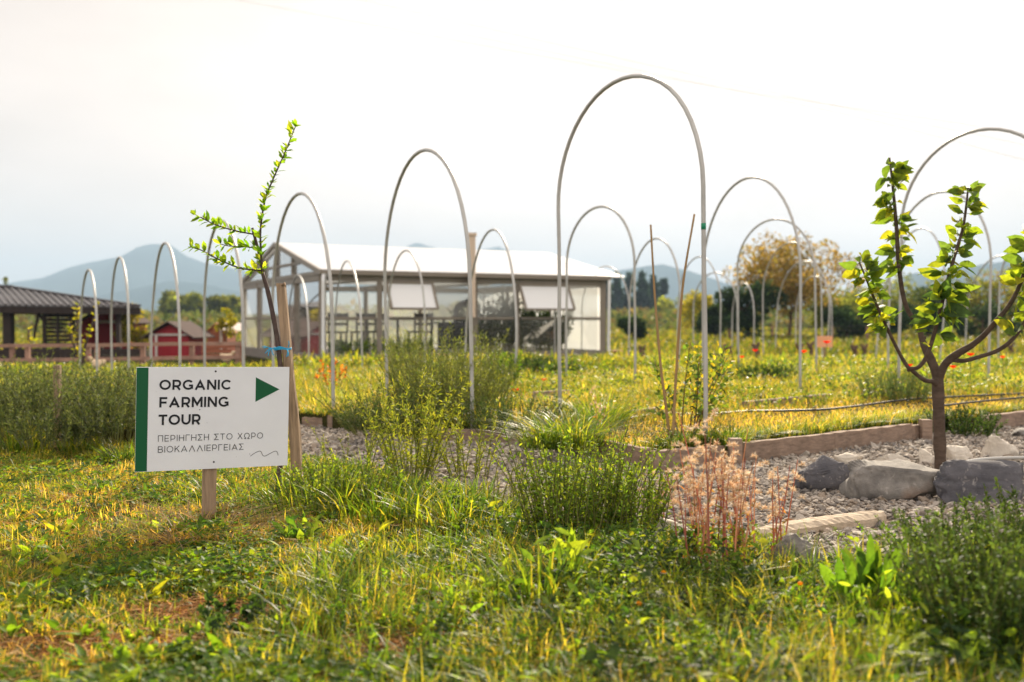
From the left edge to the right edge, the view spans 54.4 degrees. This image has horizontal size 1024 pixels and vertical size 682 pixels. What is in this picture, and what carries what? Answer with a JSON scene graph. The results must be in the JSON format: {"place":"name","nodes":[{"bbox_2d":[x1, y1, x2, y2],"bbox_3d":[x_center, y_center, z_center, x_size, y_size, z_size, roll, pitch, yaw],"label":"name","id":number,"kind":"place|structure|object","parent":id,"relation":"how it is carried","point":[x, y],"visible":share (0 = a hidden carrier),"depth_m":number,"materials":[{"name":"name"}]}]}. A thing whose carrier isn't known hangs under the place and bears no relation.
{"place":"outdoors","nodes":[
{"label":"outdoors","id":0,"kind":"place"},
{"bbox_2d":[0,244,354,309],"bbox_3d":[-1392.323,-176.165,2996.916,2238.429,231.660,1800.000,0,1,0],"label":"mountain","id":1,"kind":"structure","parent":0,"point":[140,263],"depth_m":2710.50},
{"bbox_2d":[96,281,351,312],"bbox_3d":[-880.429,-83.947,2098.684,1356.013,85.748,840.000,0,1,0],"label":"foothill","id":2,"kind":"structure","parent":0,"point":[142,296],"depth_m":1992.70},
{"bbox_2d":[336,243,510,308],"bbox_3d":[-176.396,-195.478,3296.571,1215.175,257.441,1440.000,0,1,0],"label":"distant hill","id":3,"kind":"structure","parent":0,"point":[348,296],"depth_m":2941.87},
{"bbox_2d":[0,325,1023,681],"bbox_3d":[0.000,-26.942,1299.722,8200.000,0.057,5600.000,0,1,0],"label":"ground","id":4,"kind":"structure","parent":0,"point":[216,361],"depth_m":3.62,"materials":[{"name":"plant"}]},
{"bbox_2d":[0,285,140,355],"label":"open shed","id":5,"kind":"structure","parent":4,"relation":"on","point":[41,304],"depth_m":24.28,"materials":[{"name":"metal"}]},
{"bbox_2d":[0,346,146,363],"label":"board fence","id":6,"kind":"object","parent":4,"relation":"on","point":[58,352],"visible":0.36,"depth_m":20.50,"materials":[{"name":"brown wood"}]},
{"bbox_2d":[79,307,150,348],"bbox_3d":[-11.054,-0.352,27.699,1.522,1.318,1.631,0,1,0],"label":"red hut","id":7,"kind":"object","parent":4,"relation":"on","point":[103,328],"visible":0.28,"depth_m":27.00,"materials":[{"name":"paint"}]},
{"bbox_2d":[110,256,129,374],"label":"hoop","id":8,"kind":"object","parent":4,"relation":"on","point":[128,313],"visible":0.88,"depth_m":12.69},
{"bbox_2d":[0,342,245,364],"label":"rail fence","id":9,"kind":"object","parent":4,"relation":"on","point":[191,357],"visible":0.51,"depth_m":17.20,"materials":[{"name":"wood"}]},
{"bbox_2d":[46,615,201,663],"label":"wild weed","id":10,"kind":"object","parent":4,"relation":"on","point":[120,652],"visible":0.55,"depth_m":2.60,"materials":[{"name":"green plant"}]},
{"bbox_2d":[113,302,148,349],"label":"leafy bush","id":11,"kind":"object","parent":4,"relation":"on","point":[134,336],"visible":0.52,"depth_m":25.88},
{"bbox_2d":[140,321,215,356],"bbox_3d":[-8.423,-0.070,25.134,1.315,0.864,1.909,0,1,0],"label":"red hut","id":12,"kind":"object","parent":4,"relation":"on","point":[166,331],"visible":0.59,"depth_m":24.51,"materials":[{"name":"paint"}]},
{"bbox_2d":[157,289,202,313],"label":"broadleaf tree","id":13,"kind":"object","parent":4,"relation":"on","point":[190,301],"visible":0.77,"depth_m":148.37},
{"bbox_2d":[27,486,357,556],"bbox_3d":[-1.346,0.772,4.196,1.509,0.097,1.482,0,1,0],"label":"grass tussock","id":14,"kind":"object","parent":4,"relation":"on","point":[188,534],"depth_m":4.24,"materials":[{"name":"plant"}]},
{"bbox_2d":[135,367,288,519],"bbox_3d":[-1.326,0.531,4.434,0.668,0.846,0.048,-1,1,-27],"label":"tour sign","id":15,"kind":"object","parent":4,"relation":"on","point":[208,421],"visible":1,"depth_m":4.41,"materials":[{"name":"white"}]},
{"bbox_2d":[206,294,240,314],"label":"broadleaf tree","id":16,"kind":"object","parent":4,"relation":"on","point":[216,303],"visible":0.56,"depth_m":147.95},
{"bbox_2d":[203,219,244,366],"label":"hoop","id":17,"kind":"object","parent":4,"relation":"on","point":[241,299],"visible":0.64,"depth_m":9.97,"materials":[{"name":"metal"}]},
{"bbox_2d":[175,591,298,639],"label":"wild weed","id":18,"kind":"object","parent":4,"relation":"on","point":[218,618],"visible":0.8,"depth_m":2.94,"materials":[{"name":"green plant"}]},
{"bbox_2d":[153,466,324,509],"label":"grass tussock","id":19,"kind":"object","parent":4,"relation":"on","point":[237,486],"depth_m":5.08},
{"bbox_2d":[183,119,300,492],"bbox_3d":[-1.359,-0.181,5.040,0.508,1.914,0.415,0,1,12],"label":"staked sapling","id":20,"kind":"object","parent":4,"relation":"on","point":[254,233],"visible":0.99,"depth_m":5.09,"materials":[{"name":"green plant"}]},
{"bbox_2d":[276,282,303,482],"bbox_3d":[-1.143,0.294,5.145,0.080,1.191,0.164,1,2,44],"label":"wooden stake","id":21,"kind":"object","parent":4,"relation":"on","point":[294,428],"visible":0.78,"depth_m":5.12,"materials":[{"name":"brown wood"}]},
{"bbox_2d":[269,512,328,546],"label":"wild weed","id":22,"kind":"object","parent":4,"relation":"on","point":[298,530],"visible":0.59,"depth_m":4.04,"materials":[{"name":"green plant"}]},
{"bbox_2d":[238,455,384,518],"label":"grass tussock","id":23,"kind":"object","parent":4,"relation":"on","point":[283,497],"depth_m":4.63,"materials":[{"name":"plant"}]},
{"bbox_2d":[271,451,409,516],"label":"leafy clump","id":24,"kind":"object","parent":4,"relation":"on","point":[336,471],"visible":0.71,"depth_m":4.72,"materials":[{"name":"green plant"}]},
{"bbox_2d":[282,568,458,653],"bbox_3d":[-0.397,0.787,2.857,0.467,0.160,0.478,0,1,15],"label":"wild weed","id":25,"kind":"object","parent":4,"relation":"on","point":[417,608],"visible":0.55,"depth_m":2.83,"materials":[{"name":"green plant"}]},
{"bbox_2d":[289,470,485,526],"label":"grass tussock","id":26,"kind":"object","parent":4,"relation":"on","point":[375,509],"depth_m":4.48,"materials":[{"name":"plant"}]},
{"bbox_2d":[333,364,471,480],"bbox_3d":[-0.649,0.461,5.567,0.630,0.684,0.870,-1,2,-41],"label":"tall weed","id":27,"kind":"object","parent":4,"relation":"on","point":[419,452],"visible":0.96,"depth_m":5.45,"materials":[{"name":"green plant"}]},
{"bbox_2d":[383,148,473,428],"bbox_3d":[-0.759,-0.427,8.466,0.064,2.393,2.269,-1,1,-24],"label":"hoop","id":28,"kind":"object","parent":4,"relation":"on","point":[455,184],"visible":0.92,"depth_m":7.72,"materials":[{"name":"metal"}]},
{"bbox_2d":[241,233,624,360],"bbox_3d":[-2.155,-0.960,24.033,7.170,2.710,7.420,-1,1,-27],"label":"greenhouse","id":29,"kind":"object","parent":4,"relation":"on","point":[444,273],"visible":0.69,"depth_m":21.53,"materials":[{"name":"metal"}]},
{"bbox_2d":[260,284,293,351],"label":"glass door","id":30,"kind":"structure","parent":29,"relation":"in","point":[265,324],"depth_m":23.30,"materials":[{"name":"white"}]},
{"bbox_2d":[386,281,438,309],"bbox_3d":[-2.022,-0.917,20.137,1.046,0.580,0.367,-1,1,-28],"label":"awning window","id":31,"kind":"structure","parent":29,"relation":"in","point":[404,295],"depth_m":20.12,"materials":[{"name":"white"}]},
{"bbox_2d":[434,298,468,351],"bbox_3d":[-1.252,-0.328,21.183,0.674,1.168,0.889,0,1,-19],"label":"stove","id":32,"kind":"object","parent":29,"relation":"on","point":[457,327],"visible":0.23,"depth_m":21.10,"materials":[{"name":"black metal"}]},
{"bbox_2d":[459,320,510,351],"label":"indoor bush","id":33,"kind":"object","parent":29,"relation":"on","point":[492,328],"visible":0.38,"depth_m":21.99,"materials":[{"name":"green plant"}]},
{"bbox_2d":[497,298,544,350],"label":"indoor bush","id":34,"kind":"object","parent":29,"relation":"on","point":[525,334],"visible":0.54,"depth_m":22.58,"materials":[{"name":"green plant"}]},
{"bbox_2d":[518,284,575,310],"bbox_3d":[0.759,-0.948,21.585,1.252,0.580,0.367,-1,1,-28],"label":"awning window","id":35,"kind":"structure","parent":29,"relation":"in","point":[535,297],"depth_m":21.54,"materials":[{"name":"white"}]},
{"bbox_2d":[527,311,574,350],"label":"indoor bush","id":36,"kind":"object","parent":29,"relation":"on","point":[545,337],"visible":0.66,"depth_m":22.82,"materials":[{"name":"green plant"}]},
{"bbox_2d":[369,473,529,528],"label":"grass tussock","id":37,"kind":"object","parent":4,"relation":"on","point":[441,509],"depth_m":4.39,"materials":[{"name":"plant"}]},
{"bbox_2d":[440,557,534,618],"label":"wild weed","id":38,"kind":"object","parent":4,"relation":"on","point":[490,582],"visible":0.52,"depth_m":3.08,"materials":[{"name":"green plant"}]},
{"bbox_2d":[464,228,517,384],"bbox_3d":[-0.309,-0.417,13.337,0.080,2.163,3.302,0,1,-13],"label":"hoop","id":39,"kind":"object","parent":4,"relation":"on","point":[514,288],"visible":0.71,"depth_m":12.25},
{"bbox_2d":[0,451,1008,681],"bbox_3d":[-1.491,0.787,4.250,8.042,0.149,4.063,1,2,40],"label":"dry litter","id":40,"kind":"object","parent":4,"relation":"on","point":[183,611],"visible":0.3,"depth_m":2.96,"materials":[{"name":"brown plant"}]},
{"bbox_2d":[0,298,1020,330],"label":"scrub","id":41,"kind":"object","parent":4,"relation":"on","point":[666,319],"visible":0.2,"depth_m":85.08,"materials":[{"name":"plant"}]},
{"bbox_2d":[0,450,1021,681],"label":"clover","id":42,"kind":"object","parent":4,"relation":"on","point":[208,666],"visible":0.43,"depth_m":3.23,"materials":[{"name":"green plant"}]},
{"bbox_2d":[0,469,1023,681],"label":"undergrowth","id":43,"kind":"object","parent":4,"relation":"on","point":[958,651],"visible":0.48,"depth_m":2.78,"materials":[{"name":"green plant"}]},
{"bbox_2d":[454,522,607,615],"bbox_3d":[0.060,0.713,3.174,0.532,0.259,0.543,-1,1,-35],"label":"grass tussock","id":44,"kind":"object","parent":4,"relation":"on","point":[522,574],"depth_m":3.16,"materials":[{"name":"plant"}]},
{"bbox_2d":[518,527,594,594],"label":"wild weed","id":45,"kind":"object","parent":4,"relation":"on","point":[569,545],"visible":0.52,"depth_m":3.14,"materials":[{"name":"green plant"}]},
{"bbox_2d":[480,421,679,539],"bbox_3d":[0.269,0.589,4.074,0.792,0.491,0.652,0,1,0],"label":"leafy clump","id":46,"kind":"object","parent":4,"relation":"on","point":[557,511],"visible":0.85,"depth_m":3.99,"materials":[{"name":"green plant"}]},
{"bbox_2d":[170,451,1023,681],"bbox_3d":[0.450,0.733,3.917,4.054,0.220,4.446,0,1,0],"label":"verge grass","id":47,"kind":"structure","parent":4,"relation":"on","point":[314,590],"depth_m":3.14,"materials":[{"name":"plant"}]},
{"bbox_2d":[565,205,636,382],"bbox_3d":[1.071,-0.492,12.310,0.041,2.358,1.548,-1,1,-29],"label":"hoop","id":48,"kind":"object","parent":4,"relation":"on","point":[634,268],"visible":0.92,"depth_m":12.05,"materials":[{"name":"metal"}]},
{"bbox_2d":[566,437,650,468],"bbox_3d":[0.576,0.721,6.395,0.057,0.184,0.994,-1,1,-29],"label":"edging plank","id":49,"kind":"object","parent":4,"relation":"on","point":[636,454],"visible":0.25,"depth_m":6.09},
{"bbox_2d":[542,443,690,535],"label":"leafy clump","id":50,"kind":"object","parent":4,"relation":"on","point":[650,505],"visible":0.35,"depth_m":4.02,"materials":[{"name":"green plant"}]},
{"bbox_2d":[556,74,707,437],"bbox_3d":[0.799,-0.541,7.096,0.051,2.679,1.749,-1,1,-30],"label":"hoop","id":51,"kind":"object","parent":4,"relation":"on","point":[673,92],"visible":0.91,"depth_m":6.54,"materials":[{"name":"grey"}]},
{"bbox_2d":[649,445,723,470],"bbox_3d":[1.064,0.734,6.047,0.535,0.174,0.057,-1,1,-29],"label":"edging plank","id":52,"kind":"object","parent":4,"relation":"on","point":[676,457],"visible":0.36,"depth_m":5.99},
{"bbox_2d":[681,289,714,329],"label":"broadleaf tree","id":53,"kind":"object","parent":4,"relation":"on","point":[687,311],"visible":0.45,"depth_m":59.56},
{"bbox_2d":[694,303,725,334],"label":"leafy bush","id":54,"kind":"object","parent":4,"relation":"on","point":[713,316],"visible":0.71,"depth_m":49.57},
{"bbox_2d":[665,407,763,572],"bbox_3d":[0.657,0.525,3.426,0.378,0.605,0.377,1,2,36],"label":"dried weed","id":55,"kind":"object","parent":4,"relation":"on","point":[699,485],"visible":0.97,"depth_m":3.43,"materials":[{"name":"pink plant"}]},
{"bbox_2d":[636,572,814,646],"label":"wild weed","id":56,"kind":"object","parent":4,"relation":"on","point":[726,618],"visible":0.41,"depth_m":2.77,"materials":[{"name":"green plant"}]},
{"bbox_2d":[713,278,788,337],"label":"broadleaf tree","id":57,"kind":"object","parent":4,"relation":"on","point":[746,315],"visible":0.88,"depth_m":41.50,"materials":[{"name":"plant"}]},
{"bbox_2d":[701,176,801,391],"bbox_3d":[2.772,-0.617,11.748,0.048,2.631,2.331,0,1,-16],"label":"hoop","id":58,"kind":"object","parent":4,"relation":"on","point":[799,257],"visible":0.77,"depth_m":10.72,"materials":[{"name":"metal"}]},
{"bbox_2d":[718,447,806,554],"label":"dried weed","id":59,"kind":"object","parent":4,"relation":"on","point":[772,495],"visible":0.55,"depth_m":3.63,"materials":[{"name":"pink plant"}]},
{"bbox_2d":[665,542,882,617],"bbox_3d":[0.777,0.747,3.084,0.757,0.194,0.600,0,1,21],"label":"grass tussock","id":60,"kind":"object","parent":4,"relation":"on","point":[803,578],"depth_m":3.12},
{"bbox_2d":[736,218,817,371],"bbox_3d":[3.888,-0.588,14.719,0.078,2.445,1.577,-1,1,-31],"label":"hoop","id":61,"kind":"object","parent":4,"relation":"on","point":[814,267],"visible":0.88,"depth_m":14.46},
{"bbox_2d":[742,433,834,461],"bbox_3d":[1.823,0.720,6.551,0.932,0.179,0.057,-1,2,-37],"label":"edging plank","id":62,"kind":"object","parent":4,"relation":"on","point":[786,446],"visible":0.6,"depth_m":6.51,"materials":[{"name":"wood"}]},
{"bbox_2d":[765,533,822,570],"bbox_3d":[1.018,0.781,3.610,0.212,0.184,0.120,0,1,0],"label":"rock","id":63,"kind":"object","parent":4,"relation":"on","point":[801,543],"visible":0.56,"depth_m":3.57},
{"bbox_2d":[722,231,869,337],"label":"round tree","id":64,"kind":"object","parent":4,"relation":"on","point":[785,261],"visible":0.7,"depth_m":44.88,"materials":[{"name":"plant"}]},
{"bbox_2d":[791,455,849,490],"bbox_3d":[1.640,0.718,5.198,0.362,0.242,0.196,0,1,0],"label":"rock","id":65,"kind":"object","parent":4,"relation":"on","point":[821,472],"visible":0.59,"depth_m":5.13,"materials":[{"name":"stone"}]},
{"bbox_2d":[746,566,901,637],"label":"wild weed","id":66,"kind":"object","parent":4,"relation":"on","point":[858,595],"visible":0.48,"depth_m":2.78,"materials":[{"name":"green plant"}]},
{"bbox_2d":[804,293,858,334],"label":"leafy bush","id":67,"kind":"object","parent":4,"relation":"on","point":[848,301],"visible":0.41,"depth_m":49.50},
{"bbox_2d":[820,305,872,337],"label":"leafy bush","id":68,"kind":"object","parent":4,"relation":"on","point":[843,319],"visible":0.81,"depth_m":43.51,"materials":[{"name":"plant"}]},
{"bbox_2d":[818,532,914,611],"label":"dock plant","id":69,"kind":"object","parent":4,"relation":"on","point":[869,563],"visible":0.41,"depth_m":3.02,"materials":[{"name":"green plant"}]},
{"bbox_2d":[829,424,911,449],"bbox_3d":[2.582,0.708,7.133,0.981,0.179,0.055,-1,2,-38],"label":"edging plank","id":70,"kind":"object","parent":4,"relation":"on","point":[844,439],"visible":0.62,"depth_m":7.09,"materials":[{"name":"wood"}]},
{"bbox_2d":[833,569,982,659],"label":"wild weed","id":71,"kind":"object","parent":4,"relation":"on","point":[894,590],"visible":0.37,"depth_m":2.70,"materials":[{"name":"green plant"}]},
{"bbox_2d":[887,190,991,382],"bbox_3d":[5.558,-0.646,13.050,0.075,2.633,2.125,0,1,-12],"label":"hoop","id":72,"kind":"object","parent":4,"relation":"on","point":[990,270],"visible":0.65,"depth_m":12.07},
{"bbox_2d":[872,499,1023,663],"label":"thyme shrub","id":73,"kind":"object","parent":4,"relation":"on","point":[997,592],"visible":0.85,"depth_m":2.60,"materials":[{"name":"green plant"}]},
{"bbox_2d":[891,496,1023,596],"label":"thyme shrub","id":74,"kind":"object","parent":4,"relation":"on","point":[913,535],"visible":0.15,"depth_m":3.12,"materials":[{"name":"green plant"}]},
{"bbox_2d":[897,127,1023,383],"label":"hoop","id":75,"kind":"object","parent":4,"relation":"on","point":[931,155],"visible":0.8,"depth_m":10.61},
{"bbox_2d":[944,297,1023,337],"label":"leafy bush","id":76,"kind":"object","parent":4,"relation":"on","point":[981,314],"visible":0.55,"depth_m":42.65,"materials":[{"name":"plant"}]},
{"bbox_2d":[956,476,1023,560],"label":"thyme shrub","id":77,"kind":"object","parent":4,"relation":"on","point":[1010,518],"visible":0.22,"depth_m":3.27,"materials":[{"name":"green plant"}]},
{"bbox_2d":[963,267,1022,333],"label":"broadleaf tree","id":78,"kind":"object","parent":4,"relation":"on","point":[982,283],"visible":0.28,"depth_m":51.92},
{"bbox_2d":[981,435,1018,456],"bbox_3d":[3.174,0.710,6.496,0.248,0.202,0.139,0,1,0],"label":"rock","id":79,"kind":"object","parent":4,"relation":"on","point":[996,446],"visible":0.57,"depth_m":6.45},
{"bbox_2d":[0,326,1023,460],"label":"meadow grass","id":80,"kind":"structure","parent":0,"point":[619,365],"depth_m":11.81,"materials":[{"name":"plant"}]},
{"bbox_2d":[0,360,89,440],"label":"lavender shrub","id":81,"kind":"object","parent":80,"relation":"on","point":[33,390],"visible":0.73,"depth_m":6.87,"materials":[{"name":"green plant"}]},
{"bbox_2d":[0,347,97,420],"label":"lavender shrub","id":82,"kind":"object","parent":80,"relation":"on","point":[35,363],"visible":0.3,"depth_m":8.01,"materials":[{"name":"green plant"}]},
{"bbox_2d":[4,405,104,449],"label":"lavender shrub","id":83,"kind":"object","parent":80,"relation":"on","point":[67,428],"visible":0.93,"depth_m":6.41,"materials":[{"name":"green plant"}]},
{"bbox_2d":[63,301,99,365],"bbox_3d":[-6.837,-0.054,15.791,0.585,1.193,0.195,0,1,0],"label":"young tree","id":84,"kind":"object","parent":80,"relation":"on","point":[76,332],"visible":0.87,"depth_m":15.79,"materials":[{"name":"green plant"}]},
{"bbox_2d":[53,377,135,444],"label":"lavender shrub","id":85,"kind":"object","parent":80,"relation":"on","point":[116,423],"visible":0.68,"depth_m":6.67,"materials":[{"name":"green plant"}]},
{"bbox_2d":[34,357,156,434],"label":"lavender shrub","id":86,"kind":"object","parent":80,"relation":"on","point":[101,384],"visible":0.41,"depth_m":7.09,"materials":[{"name":"green plant"}]},
{"bbox_2d":[150,242,180,366],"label":"hoop","id":87,"kind":"object","parent":80,"relation":"on","point":[177,299],"visible":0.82,"depth_m":11.07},
{"bbox_2d":[271,192,334,408],"bbox_3d":[-2.018,-0.328,9.436,0.046,2.152,2.394,-1,1,-25],"label":"hoop","id":88,"kind":"object","parent":80,"relation":"on","point":[307,196],"visible":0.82,"depth_m":8.57,"materials":[{"name":"metal"}]},
{"bbox_2d":[314,385,467,436],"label":"shrub","id":89,"kind":"object","parent":80,"relation":"on","point":[350,425],"visible":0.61,"depth_m":7.18,"materials":[{"name":"green plant"}]},
{"bbox_2d":[373,333,443,396],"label":"rosemary bush","id":90,"kind":"object","parent":80,"relation":"on","point":[414,347],"visible":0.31,"depth_m":9.73,"materials":[{"name":"green plant"}]},
{"bbox_2d":[360,322,516,423],"bbox_3d":[-0.581,0.247,7.877,1.256,0.813,1.206,0,1,0],"label":"rosemary bush","id":91,"kind":"object","parent":80,"relation":"on","point":[415,380],"visible":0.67,"depth_m":7.78,"materials":[{"name":"green plant"}]},
{"bbox_2d":[433,343,539,410],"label":"rosemary bush","id":92,"kind":"object","parent":80,"relation":"on","point":[493,377],"visible":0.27,"depth_m":8.65,"materials":[{"name":"green plant"}]},
{"bbox_2d":[459,392,578,435],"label":"shrub","id":93,"kind":"object","parent":80,"relation":"on","point":[500,416],"visible":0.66,"depth_m":7.19,"materials":[{"name":"green plant"}]},
{"bbox_2d":[484,412,608,450],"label":"grass tussock","id":94,"kind":"object","parent":80,"relation":"on","point":[530,444],"depth_m":6.20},
{"bbox_2d":[465,401,668,450],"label":"grass tussock","id":95,"kind":"object","parent":80,"relation":"on","point":[579,440],"depth_m":6.24,"materials":[{"name":"plant"}]},
{"bbox_2d":[528,385,669,428],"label":"grass tussock","id":96,"kind":"object","parent":80,"relation":"on","point":[610,408],"depth_m":7.40,"materials":[{"name":"plant"}]},
{"bbox_2d":[650,225,670,438],"bbox_3d":[0.970,-0.054,6.501,0.146,1.408,0.021,0,1,0],"label":"garden cane","id":97,"kind":"object","parent":80,"relation":"on","point":[661,375],"visible":0.94,"depth_m":6.50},
{"bbox_2d":[672,214,694,436],"bbox_3d":[1.108,-0.091,6.493,0.166,1.472,0.057,0,1,-21],"label":"garden cane","id":98,"kind":"object","parent":80,"relation":"on","point":[677,355],"visible":0.92,"depth_m":6.49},
{"bbox_2d":[647,341,736,433],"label":"rose bush","id":99,"kind":"object","parent":80,"relation":"on","point":[711,398],"visible":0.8,"depth_m":6.68,"materials":[{"name":"green plant"}]},
{"bbox_2d":[693,392,1023,417],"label":"irrigation hose","id":100,"kind":"object","parent":80,"relation":"on","point":[821,409],"visible":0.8,"depth_m":8.87,"materials":[{"name":"brown"}]},
{"bbox_2d":[851,367,931,402],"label":"shrub","id":101,"kind":"object","parent":80,"relation":"on","point":[888,391],"visible":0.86,"depth_m":9.72,"materials":[{"name":"green plant"}]},
{"bbox_2d":[916,404,1008,435],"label":"shrub","id":102,"kind":"object","parent":80,"relation":"on","point":[964,421],"visible":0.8,"depth_m":7.65,"materials":[{"name":"green plant"}]},
{"bbox_2d":[0,0,1023,305],"label":"sky","id":103,"kind":"structure","parent":0,"point":[120,120],"materials":[{"name":"white"}]},
{"bbox_2d":[300,424,1023,559],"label":"gravel path","id":104,"kind":"structure","parent":0,"point":[822,503],"depth_m":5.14,"materials":[{"name":"gravel"}]},
{"bbox_2d":[419,398,512,478],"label":"tall weed","id":105,"kind":"object","parent":104,"relation":"on","point":[458,457],"visible":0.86,"depth_m":5.55,"materials":[{"name":"green plant"}]},
{"bbox_2d":[744,510,886,541],"bbox_3d":[1.282,0.778,4.205,0.829,0.066,0.107,-1,1,-30],"label":"weathered board","id":106,"kind":"object","parent":104,"relation":"on","point":[843,520],"visible":0.71,"depth_m":4.21,"materials":[{"name":"brown wood"}]},
{"bbox_2d":[839,459,939,500],"bbox_3d":[1.906,0.718,5.003,0.493,0.250,0.249,0,1,0],"label":"rock","id":107,"kind":"object","parent":104,"relation":"on","point":[897,479],"visible":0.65,"depth_m":4.91,"materials":[{"name":"stone"}]},
{"bbox_2d":[838,157,1023,468],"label":"fruit tree","id":108,"kind":"object","parent":104,"relation":"on","point":[954,309],"visible":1,"depth_m":5.67,"materials":[{"name":"green plant"}]},
{"bbox_2d":[932,459,1023,503],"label":"rock","id":109,"kind":"object","parent":104,"relation":"on","point":[952,478],"visible":0.64,"depth_m":4.77,"materials":[{"name":"stone"}]},
{"bbox_2d":[611,264,812,309],"bbox_3d":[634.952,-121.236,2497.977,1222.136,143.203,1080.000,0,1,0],"label":"eastern hill","id":110,"kind":"structure","parent":0,"point":[692,279],"depth_m":2370.39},
{"bbox_2d":[877,258,1023,304],"bbox_3d":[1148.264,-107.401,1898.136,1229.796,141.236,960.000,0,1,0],"label":"hill","id":111,"kind":"structure","parent":0,"point":[920,279],"depth_m":1829.89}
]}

